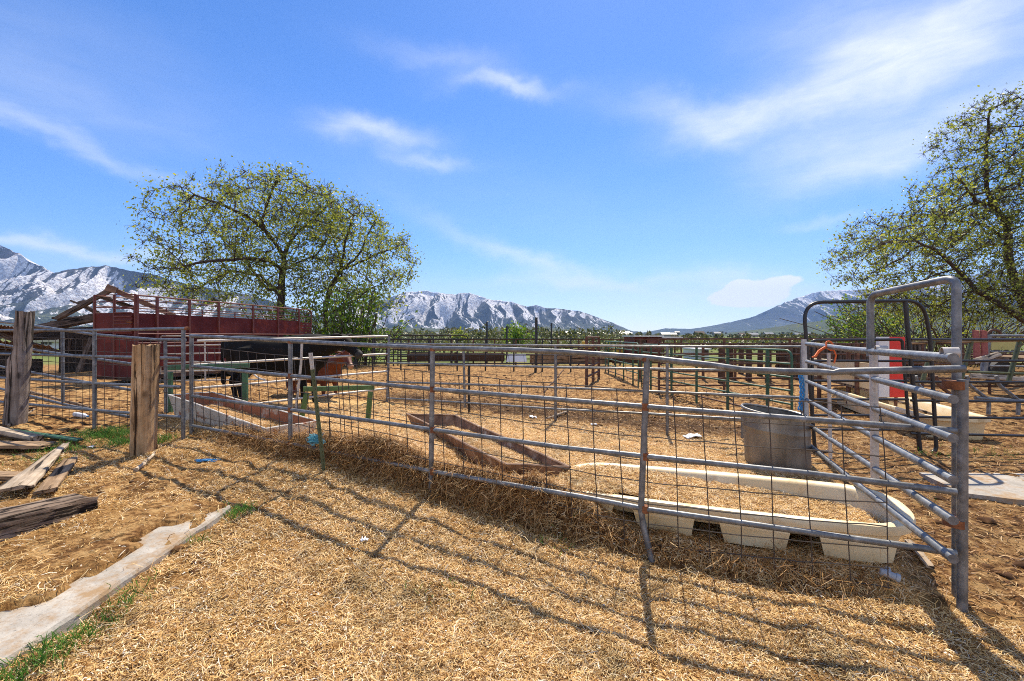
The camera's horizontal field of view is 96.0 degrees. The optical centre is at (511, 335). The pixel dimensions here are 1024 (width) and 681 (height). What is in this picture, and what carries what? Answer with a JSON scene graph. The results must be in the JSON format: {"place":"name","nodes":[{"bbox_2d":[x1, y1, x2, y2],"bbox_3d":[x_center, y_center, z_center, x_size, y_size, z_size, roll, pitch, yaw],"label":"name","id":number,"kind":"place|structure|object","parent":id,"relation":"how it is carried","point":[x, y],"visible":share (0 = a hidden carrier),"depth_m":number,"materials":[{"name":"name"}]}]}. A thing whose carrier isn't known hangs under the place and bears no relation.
{"place":"outdoors","nodes":[
{"label":"outdoors","id":0,"kind":"place"},
{"bbox_2d":[0,245,351,331],"bbox_3d":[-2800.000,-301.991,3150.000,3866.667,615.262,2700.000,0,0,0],"label":"mountain","id":1,"kind":"structure","parent":0,"point":[42,292],"depth_m":2816.34,"materials":[{"name":"snow"}]},
{"bbox_2d":[328,291,653,334],"bbox_3d":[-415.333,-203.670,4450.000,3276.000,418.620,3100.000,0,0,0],"label":"mountain","id":2,"kind":"structure","parent":0,"point":[437,310],"depth_m":3968.38,"materials":[{"name":"snow"}]},
{"bbox_2d":[374,327,634,334],"bbox_3d":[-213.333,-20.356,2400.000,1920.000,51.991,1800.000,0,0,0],"label":"foothill","id":3,"kind":"structure","parent":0,"point":[409,329],"depth_m":2307.57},
{"bbox_2d":[0,337,1023,680],"bbox_3d":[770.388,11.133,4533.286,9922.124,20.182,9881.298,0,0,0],"label":"ground","id":4,"kind":"structure","parent":0,"point":[126,543],"depth_m":4.20,"materials":[{"name":"soil"}]},
{"bbox_2d":[0,471,21,481],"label":"wood plank","id":5,"kind":"object","parent":4,"relation":"on","point":[6,475],"visible":0.69,"depth_m":4.37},
{"bbox_2d":[2,310,34,425],"bbox_3d":[-6.927,0.539,6.473,0.289,1.787,0.263,0,0,0],"label":"wooden post","id":6,"kind":"object","parent":4,"relation":"on","point":[17,385],"visible":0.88,"depth_m":6.40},
{"bbox_2d":[0,426,43,440],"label":"wood plank","id":7,"kind":"object","parent":4,"relation":"on","point":[6,432],"visible":0.97,"depth_m":5.70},
{"bbox_2d":[0,440,57,448],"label":"wood plank","id":8,"kind":"object","parent":4,"relation":"on","point":[21,444],"visible":0.99,"depth_m":5.35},
{"bbox_2d":[0,442,69,492],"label":"wood plank","id":9,"kind":"object","parent":4,"relation":"on","point":[32,475],"visible":1,"depth_m":4.36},
{"bbox_2d":[33,340,58,348],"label":"farmhouse","id":10,"kind":"object","parent":4,"relation":"on","point":[51,343],"visible":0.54,"depth_m":54.90,"materials":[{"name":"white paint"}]},
{"bbox_2d":[11,428,83,441],"bbox_3d":[-6.190,1.236,5.887,1.746,0.139,0.093,0,0,12],"label":"steel bar","id":11,"kind":"object","parent":4,"relation":"on","point":[60,437],"visible":0.62,"depth_m":5.75,"materials":[{"name":"green paint"}]},
{"bbox_2d":[0,493,98,541],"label":"timber beam","id":12,"kind":"structure","parent":4,"relation":"on","point":[16,520],"depth_m":3.46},
{"bbox_2d":[32,456,77,494],"bbox_3d":[-4.431,1.347,4.513,0.158,0.034,1.072,-7,7,-34],"label":"wood plank","id":13,"kind":"object","parent":4,"relation":"on","point":[56,477],"visible":0.99,"depth_m":4.38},
{"bbox_2d":[30,390,90,407],"bbox_3d":[-8.624,1.147,8.598,4.599,0.092,0.100,0,0,35],"label":"stick","id":14,"kind":"object","parent":4,"relation":"on","point":[59,399],"visible":0.63,"depth_m":8.27,"materials":[{"name":"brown wood"}]},
{"bbox_2d":[72,412,88,417],"bbox_3d":[-6.396,1.176,6.845,0.247,0.088,0.068,0,0,7],"label":"plastic bottle","id":15,"kind":"object","parent":4,"relation":"on","point":[76,414],"visible":0.98,"depth_m":6.82,"materials":[{"name":"plastic"}]},
{"bbox_2d":[0,284,175,374],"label":"collapsed shed","id":16,"kind":"structure","parent":4,"relation":"on","point":[63,320],"depth_m":16.58,"materials":[{"name":"brown wood"}]},
{"bbox_2d":[0,320,186,417],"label":"pipe fence","id":17,"kind":"object","parent":4,"relation":"on","point":[62,377],"visible":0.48,"depth_m":6.76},
{"bbox_2d":[0,327,190,439],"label":"pipe fence","id":18,"kind":"object","parent":4,"relation":"on","point":[94,356],"visible":0.82,"depth_m":6.27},
{"bbox_2d":[0,337,175,435],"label":"wire mesh","id":19,"kind":"object","parent":18,"relation":"attached to","point":[89,398],"visible":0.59,"depth_m":6.42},
{"bbox_2d":[0,505,230,670],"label":"concrete slab","id":20,"kind":"structure","parent":4,"relation":"on","point":[20,628],"depth_m":2.67,"materials":[{"name":"concrete"}]},
{"bbox_2d":[133,452,154,471],"bbox_3d":[-3.917,1.347,4.933,0.062,0.093,0.491,0,0,-21],"label":"stick","id":21,"kind":"object","parent":4,"relation":"on","point":[141,465],"visible":1,"depth_m":4.83,"materials":[{"name":"grey wood"}]},
{"bbox_2d":[129,344,160,455],"bbox_3d":[-4.281,0.823,5.363,0.268,1.460,0.228,0,0,0],"label":"wooden post","id":22,"kind":"object","parent":4,"relation":"on","point":[145,368],"visible":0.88,"depth_m":5.26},
{"bbox_2d":[93,294,311,379],"bbox_3d":[-9.796,0.108,15.776,1.643,2.424,7.441,0,0,12],"label":"stock trailer","id":23,"kind":"object","parent":4,"relation":"on","point":[206,325],"visible":0.6,"depth_m":13.39,"materials":[{"name":"red paint"}]},
{"bbox_2d":[167,363,249,412],"bbox_3d":[-4.684,0.878,7.100,1.143,0.896,0.074,0,0,-15],"label":"feeder stand","id":24,"kind":"object","parent":4,"relation":"on","point":[244,384],"visible":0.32,"depth_m":7.11,"materials":[{"name":"green paint"}]},
{"bbox_2d":[159,335,266,381],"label":"pipe fence","id":25,"kind":"object","parent":4,"relation":"on","point":[205,353],"visible":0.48,"depth_m":12.68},
{"bbox_2d":[119,155,354,319],"bbox_3d":[-14.794,-4.005,25.064,12.008,10.968,10.460,0,0,0],"label":"elm tree","id":26,"kind":"object","parent":4,"relation":"on","point":[227,190],"visible":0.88,"depth_m":23.52,"materials":[{"name":"green plant"}]},
{"bbox_2d":[168,392,316,434],"bbox_3d":[-3.721,1.147,6.265,2.445,0.623,0.625,0,0,29],"label":"feed trough","id":27,"kind":"object","parent":4,"relation":"on","point":[275,414],"visible":0.48,"depth_m":6.26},
{"bbox_2d":[204,404,283,427],"bbox_3d":[-3.596,1.135,6.200,2.064,0.279,0.639,0,0,29],"label":"straw","id":28,"kind":"object","parent":27,"relation":"in","point":[247,417],"visible":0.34,"depth_m":6.34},
{"bbox_2d":[227,282,353,354],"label":"elm shoots","id":29,"kind":"object","parent":4,"relation":"on","point":[304,307],"visible":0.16,"depth_m":23.25,"materials":[{"name":"green plant"}]},
{"bbox_2d":[221,333,362,403],"bbox_3d":[-4.231,0.659,8.974,2.590,1.419,0.774,0,0,-12],"label":"cow","id":30,"kind":"object","parent":4,"relation":"on","point":[279,349],"visible":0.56,"depth_m":8.69},
{"bbox_2d":[194,335,389,408],"bbox_3d":[-3.721,0.711,8.318,0.051,1.451,3.509,0,0,42],"label":"pipe fence","id":31,"kind":"object","parent":4,"relation":"on","point":[300,368],"visible":0.59,"depth_m":8.25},
{"bbox_2d":[309,353,325,470],"bbox_3d":[-1.966,0.793,4.670,0.182,1.248,0.042,0,0,0],"label":"steel fence post","id":32,"kind":"object","parent":4,"relation":"on","point":[317,413],"visible":0.98,"depth_m":4.66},
{"bbox_2d":[306,433,325,445],"bbox_3d":[-2.019,1.062,4.748,0.199,0.132,0.083,0,0,0],"label":"twine tangle","id":33,"kind":"object","parent":32,"relation":"attached to","point":[313,438],"visible":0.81,"depth_m":4.73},
{"bbox_2d":[286,350,353,394],"bbox_3d":[-4.220,0.897,10.208,2.005,1.239,0.600,0,0,19],"label":"cow","id":34,"kind":"object","parent":4,"relation":"on","point":[332,368],"visible":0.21,"depth_m":9.95},
{"bbox_2d":[299,385,374,418],"bbox_3d":[-2.857,1.130,7.518,1.177,0.647,0.120,0,0,-23],"label":"feeder stand","id":35,"kind":"object","parent":4,"relation":"on","point":[345,388],"visible":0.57,"depth_m":7.52,"materials":[{"name":"green paint"}]},
{"bbox_2d":[262,279,417,366],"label":"elm shoots","id":36,"kind":"object","parent":4,"relation":"on","point":[340,315],"visible":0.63,"depth_m":22.30,"materials":[{"name":"green plant"}]},
{"bbox_2d":[270,177,424,330],"bbox_3d":[-8.657,-3.653,25.868,7.592,10.217,8.487,0,0,0],"label":"elm tree","id":37,"kind":"object","parent":4,"relation":"on","point":[379,239],"visible":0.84,"depth_m":24.84,"materials":[{"name":"green plant"}]},
{"bbox_2d":[327,335,393,366],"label":"pipe fence","id":38,"kind":"object","parent":4,"relation":"on","point":[355,340],"visible":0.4,"depth_m":20.78,"materials":[{"name":"metal"}]},
{"bbox_2d":[367,335,432,356],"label":"pipe fence","id":39,"kind":"object","parent":4,"relation":"on","point":[404,352],"visible":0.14,"depth_m":26.31,"materials":[{"name":"metal"}]},
{"bbox_2d":[397,335,468,365],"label":"pipe fence","id":40,"kind":"object","parent":4,"relation":"on","point":[467,360],"visible":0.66,"depth_m":21.68,"materials":[{"name":"metal"}]},
{"bbox_2d":[407,352,504,362],"bbox_3d":[-2.811,1.073,23.390,4.856,0.529,1.020,0,0,0],"label":"feed bunk","id":41,"kind":"object","parent":4,"relation":"on","point":[453,358],"visible":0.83,"depth_m":22.98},
{"bbox_2d":[451,326,467,342],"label":"shrub","id":42,"kind":"object","parent":4,"relation":"on","point":[460,332],"visible":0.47,"depth_m":69.69,"materials":[{"name":"green plant"}]},
{"bbox_2d":[468,366,469,412],"bbox_3d":[-0.809,1.035,8.682,0.041,0.947,0.041,0,0,-23],"label":"stake","id":43,"kind":"object","parent":4,"relation":"on","point":[468,388],"depth_m":8.66,"materials":[{"name":"black paint"}]},
{"bbox_2d":[372,338,596,371],"bbox_3d":[-1.100,0.837,19.100,9.464,1.458,0.070,0,0,1],"label":"pipe fence","id":44,"kind":"object","parent":4,"relation":"on","point":[485,354],"visible":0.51,"depth_m":19.07,"materials":[{"name":"metal"}]},
{"bbox_2d":[486,322,487,362],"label":"steel post","id":45,"kind":"object","parent":4,"relation":"on","point":[486,336],"visible":0.65,"depth_m":25.96,"materials":[{"name":"metal"}]},
{"bbox_2d":[407,413,570,479],"bbox_3d":[-0.488,1.304,5.712,0.620,0.254,3.477,0,0,-30],"label":"feed trough","id":46,"kind":"object","parent":4,"relation":"on","point":[450,420],"visible":0.59,"depth_m":5.11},
{"bbox_2d":[434,426,544,472],"bbox_3d":[-0.348,1.283,5.427,0.601,0.116,2.716,0,0,-30],"label":"straw","id":47,"kind":"object","parent":46,"relation":"in","point":[490,447],"visible":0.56,"depth_m":5.19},
{"bbox_2d":[0,423,1018,680],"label":"grass","id":48,"kind":"structure","parent":4,"relation":"on","point":[102,431],"depth_m":2.70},
{"bbox_2d":[0,321,1022,352],"bbox_3d":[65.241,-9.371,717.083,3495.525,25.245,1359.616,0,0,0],"label":"treeline","id":49,"kind":"object","parent":4,"relation":"on","point":[542,333],"visible":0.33,"depth_m":100.40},
{"bbox_2d":[0,421,1023,680],"bbox_3d":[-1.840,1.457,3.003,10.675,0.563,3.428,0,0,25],"label":"straw","id":50,"kind":"object","parent":4,"relation":"on","point":[824,638],"visible":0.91,"depth_m":2.69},
{"bbox_2d":[194,458,220,461],"bbox_3d":[-3.329,1.356,5.036,0.294,0.021,0.107,0,0,0],"label":"twine scrap","id":51,"kind":"object","parent":50,"relation":"on","point":[205,459],"visible":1,"depth_m":5.02,"materials":[{"name":"blue plastic"}]},
{"bbox_2d":[51,443,971,674],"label":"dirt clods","id":52,"kind":"object","parent":50,"relation":"on","point":[411,528],"visible":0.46,"depth_m":3.91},
{"bbox_2d":[0,422,1023,680],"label":"chaff","id":53,"kind":"object","parent":50,"relation":"on","point":[494,604],"visible":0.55,"depth_m":2.68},
{"bbox_2d":[0,373,1023,585],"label":"dirt clods","id":54,"kind":"object","parent":4,"relation":"on","point":[987,521],"visible":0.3,"depth_m":4.53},
{"bbox_2d":[506,356,526,361],"bbox_3d":[0.216,1.042,21.722,0.960,0.388,0.244,0,0,0],"label":"metal sheet","id":55,"kind":"object","parent":4,"relation":"on","point":[518,358],"visible":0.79,"depth_m":21.66,"materials":[{"name":"white paint"}]},
{"bbox_2d":[502,321,538,346],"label":"young tree","id":56,"kind":"object","parent":4,"relation":"on","point":[515,332],"visible":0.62,"depth_m":59.58,"materials":[{"name":"green plant"}]},
{"bbox_2d":[364,339,681,364],"bbox_3d":[0.750,0.863,24.000,16.611,1.418,0.090,0,0,-3],"label":"pipe fence","id":57,"kind":"object","parent":4,"relation":"on","point":[661,349],"visible":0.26,"depth_m":24.21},
{"bbox_2d":[534,317,537,372],"bbox_3d":[0.961,0.417,18.600,0.151,2.321,0.110,0,0,0],"label":"steel post","id":58,"kind":"object","parent":4,"relation":"on","point":[536,337],"visible":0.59,"depth_m":18.56,"materials":[{"name":"metal"}]},
{"bbox_2d":[75,379,1023,620],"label":"straw","id":59,"kind":"object","parent":4,"relation":"on","point":[939,555],"visible":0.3,"depth_m":5.98,"materials":[{"name":"plant"}]},
{"bbox_2d":[158,400,953,603],"bbox_3d":[-0.874,1.337,6.595,9.624,0.695,4.489,0,0,23],"label":"straw","id":60,"kind":"object","parent":4,"relation":"on","point":[622,446],"visible":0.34,"depth_m":5.18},
{"bbox_2d":[213,414,901,620],"bbox_3d":[-0.607,1.352,4.325,6.695,1.009,0.841,0,0,25],"label":"straw","id":61,"kind":"object","parent":4,"relation":"on","point":[327,447],"visible":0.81,"depth_m":4.10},
{"bbox_2d":[530,356,607,364],"bbox_3d":[2.812,1.145,22.790,3.833,0.568,1.020,0,0,0],"label":"feed bunk","id":62,"kind":"object","parent":4,"relation":"on","point":[565,359],"visible":0.44,"depth_m":22.38,"materials":[{"name":"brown wood"}]},
{"bbox_2d":[189,334,968,612],"bbox_3d":[-0.737,0.882,4.300,7.564,1.808,0.182,0,0,25],"label":"pipe fence","id":63,"kind":"object","parent":4,"relation":"on","point":[960,491],"visible":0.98,"depth_m":3.42,"materials":[{"name":"metal"}]},
{"bbox_2d":[194,345,353,448],"bbox_3d":[-2.886,0.807,5.368,2.795,1.373,0.013,0,0,26],"label":"wire mesh","id":64,"kind":"object","parent":63,"relation":"attached to","point":[251,414],"visible":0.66,"depth_m":5.39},
{"bbox_2d":[327,362,889,587],"bbox_3d":[0.186,0.995,3.899,4.795,1.426,0.013,0,0,26],"label":"wire mesh","id":65,"kind":"object","parent":63,"relation":"attached to","point":[677,485],"visible":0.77,"depth_m":3.44,"materials":[{"name":"metal"}]},
{"bbox_2d":[585,336,599,386],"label":"pipe fence","id":66,"kind":"object","parent":4,"relation":"on","point":[593,360],"visible":0.63,"depth_m":15.00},
{"bbox_2d":[387,343,802,437],"bbox_3d":[0.833,0.864,7.894,7.191,1.462,0.046,0,0,22],"label":"pipe fence","id":67,"kind":"object","parent":4,"relation":"on","point":[556,367],"visible":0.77,"depth_m":7.72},
{"bbox_2d":[387,354,795,439],"bbox_3d":[0.800,0.925,7.941,7.150,1.258,0.018,0,0,22],"label":"wire mesh","id":68,"kind":"object","parent":67,"relation":"attached to","point":[529,413],"visible":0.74,"depth_m":7.71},
{"bbox_2d":[605,341,638,385],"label":"pipe fence","id":69,"kind":"object","parent":4,"relation":"on","point":[632,364],"visible":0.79,"depth_m":16.39,"materials":[{"name":"metal"}]},
{"bbox_2d":[609,356,680,364],"bbox_3d":[6.283,1.123,21.890,3.201,0.454,1.020,0,0,0],"label":"feed bunk","id":70,"kind":"object","parent":4,"relation":"on","point":[625,360],"visible":0.15,"depth_m":21.49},
{"bbox_2d":[622,335,682,355],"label":"loading shed","id":71,"kind":"structure","parent":4,"relation":"on","point":[642,337],"depth_m":26.96,"materials":[{"name":"red paint"}]},
{"bbox_2d":[636,340,645,351],"bbox_3d":[7.547,0.568,26.915,0.568,0.717,0.030,0,0,0],"label":"doorway","id":72,"kind":"structure","parent":71,"relation":"in","point":[638,341],"depth_m":26.90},
{"bbox_2d":[647,338,658,352],"bbox_3d":[8.273,0.567,26.895,0.777,0.836,0.030,0,0,0],"label":"door","id":73,"kind":"structure","parent":71,"relation":"in","point":[648,341],"depth_m":26.88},
{"bbox_2d":[683,433,701,438],"bbox_3d":[2.764,1.532,7.067,0.251,0.050,0.208,0,0,0],"label":"paper scrap","id":74,"kind":"object","parent":4,"relation":"on","point":[690,435],"visible":1,"depth_m":7.05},
{"bbox_2d":[682,348,711,358],"bbox_3d":[12.367,1.177,31.000,1.133,0.725,2.300,0,0,0],"label":"white hut","id":75,"kind":"object","parent":4,"relation":"on","point":[688,350],"visible":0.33,"depth_m":30.16,"materials":[{"name":"paint"}]},
{"bbox_2d":[641,344,792,410],"bbox_3d":[4.505,0.954,11.250,0.049,1.432,6.217,0,0,-9],"label":"pipe fence","id":76,"kind":"object","parent":4,"relation":"on","point":[727,359],"visible":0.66,"depth_m":10.00,"materials":[{"name":"metal"}]},
{"bbox_2d":[718,344,722,383],"bbox_3d":[7.029,1.034,15.499,0.208,1.511,0.203,0,0,23],"label":"timber post","id":77,"kind":"object","parent":4,"relation":"on","point":[720,374],"visible":0.27,"depth_m":15.43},
{"bbox_2d":[728,344,732,376],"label":"timber post","id":78,"kind":"object","parent":4,"relation":"on","point":[730,373],"depth_m":17.01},
{"bbox_2d":[563,462,915,562],"bbox_3d":[1.681,1.417,3.929,2.680,0.348,1.100,0,0,26],"label":"feed tub","id":79,"kind":"object","parent":4,"relation":"on","point":[897,529],"visible":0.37,"depth_m":3.46,"materials":[{"name":"beige plastic"}]},
{"bbox_2d":[552,462,884,522],"bbox_3d":[1.628,1.333,3.947,2.541,0.182,0.988,0,0,23],"label":"straw","id":80,"kind":"object","parent":79,"relation":"in","point":[791,505],"visible":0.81,"depth_m":3.88,"materials":[{"name":"plant"}]},
{"bbox_2d":[738,344,743,373],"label":"timber post","id":81,"kind":"object","parent":4,"relation":"on","point":[741,356],"depth_m":18.62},
{"bbox_2d":[745,350,751,380],"bbox_3d":[8.370,1.063,16.301,0.208,1.408,0.203,0,0,-23],"label":"timber post","id":82,"kind":"object","parent":4,"relation":"on","point":[748,365],"visible":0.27,"depth_m":16.22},
{"bbox_2d":[757,350,762,375],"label":"timber post","id":83,"kind":"object","parent":4,"relation":"on","point":[760,359],"depth_m":17.82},
{"bbox_2d":[765,351,771,382],"bbox_3d":[8.613,1.093,15.499,0.208,1.340,0.203,0,0,23],"label":"timber post","id":84,"kind":"object","parent":4,"relation":"on","point":[770,365],"depth_m":15.42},
{"bbox_2d":[740,403,811,470],"bbox_3d":[3.212,1.224,5.620,0.762,0.731,0.693,0,0,32],"label":"stock tank","id":85,"kind":"object","parent":4,"relation":"on","point":[782,436],"visible":0.74,"depth_m":5.36,"materials":[{"name":"metal"}]},
{"bbox_2d":[779,348,784,375],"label":"timber post","id":86,"kind":"object","parent":4,"relation":"on","point":[782,358],"visible":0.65,"depth_m":17.02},
{"bbox_2d":[795,344,800,379],"bbox_3d":[10.144,1.037,16.301,0.208,1.476,0.203,0,0,-23],"label":"timber post","id":87,"kind":"object","parent":4,"relation":"on","point":[797,357],"visible":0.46,"depth_m":16.25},
{"bbox_2d":[639,343,995,380],"bbox_3d":[10.800,0.961,16.400,12.495,1.413,0.100,0,0,2],"label":"pipe fence","id":88,"kind":"object","parent":4,"relation":"on","point":[736,361],"visible":0.2,"depth_m":16.44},
{"bbox_2d":[658,338,1023,394],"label":"pipe fence","id":89,"kind":"object","parent":4,"relation":"on","point":[989,385],"visible":0.4,"depth_m":12.62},
{"bbox_2d":[814,344,868,403],"bbox_3d":[7.600,0.831,10.702,1.023,1.338,3.004,0,0,0],"label":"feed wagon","id":90,"kind":"object","parent":4,"relation":"on","point":[858,386],"visible":0.23,"depth_m":9.96,"materials":[{"name":"beige metal"}]},
{"bbox_2d":[775,342,927,377],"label":"board fence","id":91,"kind":"object","parent":4,"relation":"on","point":[914,348],"visible":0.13,"depth_m":17.19,"materials":[{"name":"brown wood"}]},
{"bbox_2d":[803,299,938,452],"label":"bow gate","id":92,"kind":"structure","parent":4,"relation":"on","point":[905,302],"depth_m":6.13,"materials":[{"name":"metal"}]},
{"bbox_2d":[801,339,959,563],"bbox_3d":[2.995,0.803,4.127,0.060,1.523,3.814,0,0,22],"label":"pipe fence","id":93,"kind":"object","parent":4,"relation":"on","point":[933,543],"visible":0.81,"depth_m":3.02,"materials":[{"name":"metal"}]},
{"bbox_2d":[798,375,804,410],"bbox_3d":[3.608,0.677,5.750,0.086,0.512,0.059,0,0,0],"label":"rope bundle","id":94,"kind":"object","parent":93,"relation":"attached to","point":[801,390],"visible":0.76,"depth_m":5.74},
{"bbox_2d":[812,340,836,362],"bbox_3d":[3.165,0.163,4.688,0.258,0.235,0.061,0,0,-5],"label":"twine tie","id":95,"kind":"object","parent":93,"relation":"attached to","point":[820,350],"visible":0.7,"depth_m":4.67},
{"bbox_2d":[816,287,948,342],"bbox_3d":[22.709,-0.734,29.583,7.552,4.797,7.758,0,0,-25],"label":"shrub","id":96,"kind":"object","parent":4,"relation":"on","point":[856,324],"visible":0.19,"depth_m":29.62,"materials":[{"name":"green plant"}]},
{"bbox_2d":[879,566,900,582],"bbox_3d":[2.399,1.515,2.929,0.108,0.072,0.076,0,0,30],"label":"pipe fitting","id":97,"kind":"object","parent":4,"relation":"on","point":[895,576],"visible":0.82,"depth_m":2.90,"materials":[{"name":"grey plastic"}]},
{"bbox_2d":[876,337,904,406],"bbox_3d":[6.510,0.809,7.984,0.450,1.583,0.182,0,0,0],"label":"striped board","id":98,"kind":"object","parent":4,"relation":"on","point":[885,391],"visible":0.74,"depth_m":7.89,"materials":[{"name":"white paint"}]},
{"bbox_2d":[780,297,1023,368],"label":"brush thicket","id":99,"kind":"object","parent":4,"relation":"on","point":[891,332],"visible":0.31,"depth_m":24.13,"materials":[{"name":"green plant"}]},
{"bbox_2d":[833,387,990,439],"bbox_3d":[7.300,1.388,8.800,0.950,0.364,4.200,0,0,17],"label":"feed tub","id":100,"kind":"object","parent":4,"relation":"on","point":[976,425],"visible":0.45,"depth_m":7.97,"materials":[{"name":"beige plastic"}]},
{"bbox_2d":[886,401,931,414],"bbox_3d":[7.031,1.260,8.177,0.337,0.150,0.990,0,0,21],"label":"wooden rack","id":101,"kind":"object","parent":100,"relation":"in","point":[921,410],"visible":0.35,"depth_m":7.83,"materials":[{"name":"grey wood"}]},
{"bbox_2d":[866,275,961,597],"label":"bow gate","id":102,"kind":"structure","parent":4,"relation":"on","point":[954,282],"depth_m":2.90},
{"bbox_2d":[812,81,1023,331],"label":"elm tree","id":103,"kind":"object","parent":4,"relation":"on","point":[1008,221],"visible":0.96,"depth_m":18.41,"materials":[{"name":"green plant"}]},
{"bbox_2d":[904,539,934,568],"bbox_3d":[2.899,1.548,3.281,0.061,0.024,0.349,0,7,21],"label":"wood lath","id":104,"kind":"object","parent":4,"relation":"on","point":[926,561],"visible":0.69,"depth_m":3.21,"materials":[{"name":"grey wood"}]},
{"bbox_2d":[910,338,1023,436],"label":"pipe fence","id":105,"kind":"object","parent":4,"relation":"on","point":[983,401],"visible":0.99,"depth_m":6.14,"materials":[{"name":"black galvanised steel"}]},
{"bbox_2d":[912,341,1023,414],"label":"hay feeder","id":106,"kind":"object","parent":4,"relation":"on","point":[1010,373],"visible":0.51,"depth_m":9.18,"materials":[{"name":"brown metal"}]},
{"bbox_2d":[919,472,1023,504],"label":"concrete pad","id":107,"kind":"object","parent":4,"relation":"on","point":[1001,488],"visible":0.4,"depth_m":4.76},
{"bbox_2d":[970,329,1023,385],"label":"utility trailer","id":108,"kind":"object","parent":4,"relation":"on","point":[1003,347],"visible":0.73,"depth_m":11.50,"materials":[{"name":"grey metal"}]},
{"bbox_2d":[972,330,980,357],"bbox_3d":[10.636,0.200,10.550,0.140,0.687,0.043,6,-9,0],"label":"red board","id":109,"kind":"object","parent":108,"relation":"on","point":[976,346],"visible":0.74,"depth_m":10.53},
{"bbox_2d":[972,352,1002,363],"bbox_3d":[10.733,0.484,10.399,1.087,0.130,0.044,-9,-32,-22],"label":"wood plank","id":110,"kind":"object","parent":108,"relation":"on","point":[990,356],"visible":0.88,"depth_m":10.39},
{"bbox_2d":[980,330,988,355],"bbox_3d":[10.813,0.204,10.549,0.142,0.684,0.043,6,-9,0],"label":"red board","id":111,"kind":"object","parent":110,"relation":"on","point":[984,346],"visible":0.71,"depth_m":10.53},
{"bbox_2d":[970,373,1023,380],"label":"wood plank","id":112,"kind":"object","parent":4,"relation":"on","point":[991,377],"visible":0.77,"depth_m":10.05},
{"bbox_2d":[0,0,1023,331],"label":"sky","id":113,"kind":"structure","parent":0,"point":[633,165],"materials":[{"name":"blue"}]},
{"bbox_2d":[643,271,1022,334],"bbox_3d":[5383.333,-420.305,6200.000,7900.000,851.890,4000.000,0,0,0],"label":"mountain","id":114,"kind":"structure","parent":0,"point":[793,310],"depth_m":5814.51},
{"bbox_2d":[707,307,1023,335],"bbox_3d":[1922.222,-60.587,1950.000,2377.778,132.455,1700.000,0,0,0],"label":"foothill","id":115,"kind":"structure","parent":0,"point":[793,327],"depth_m":1845.97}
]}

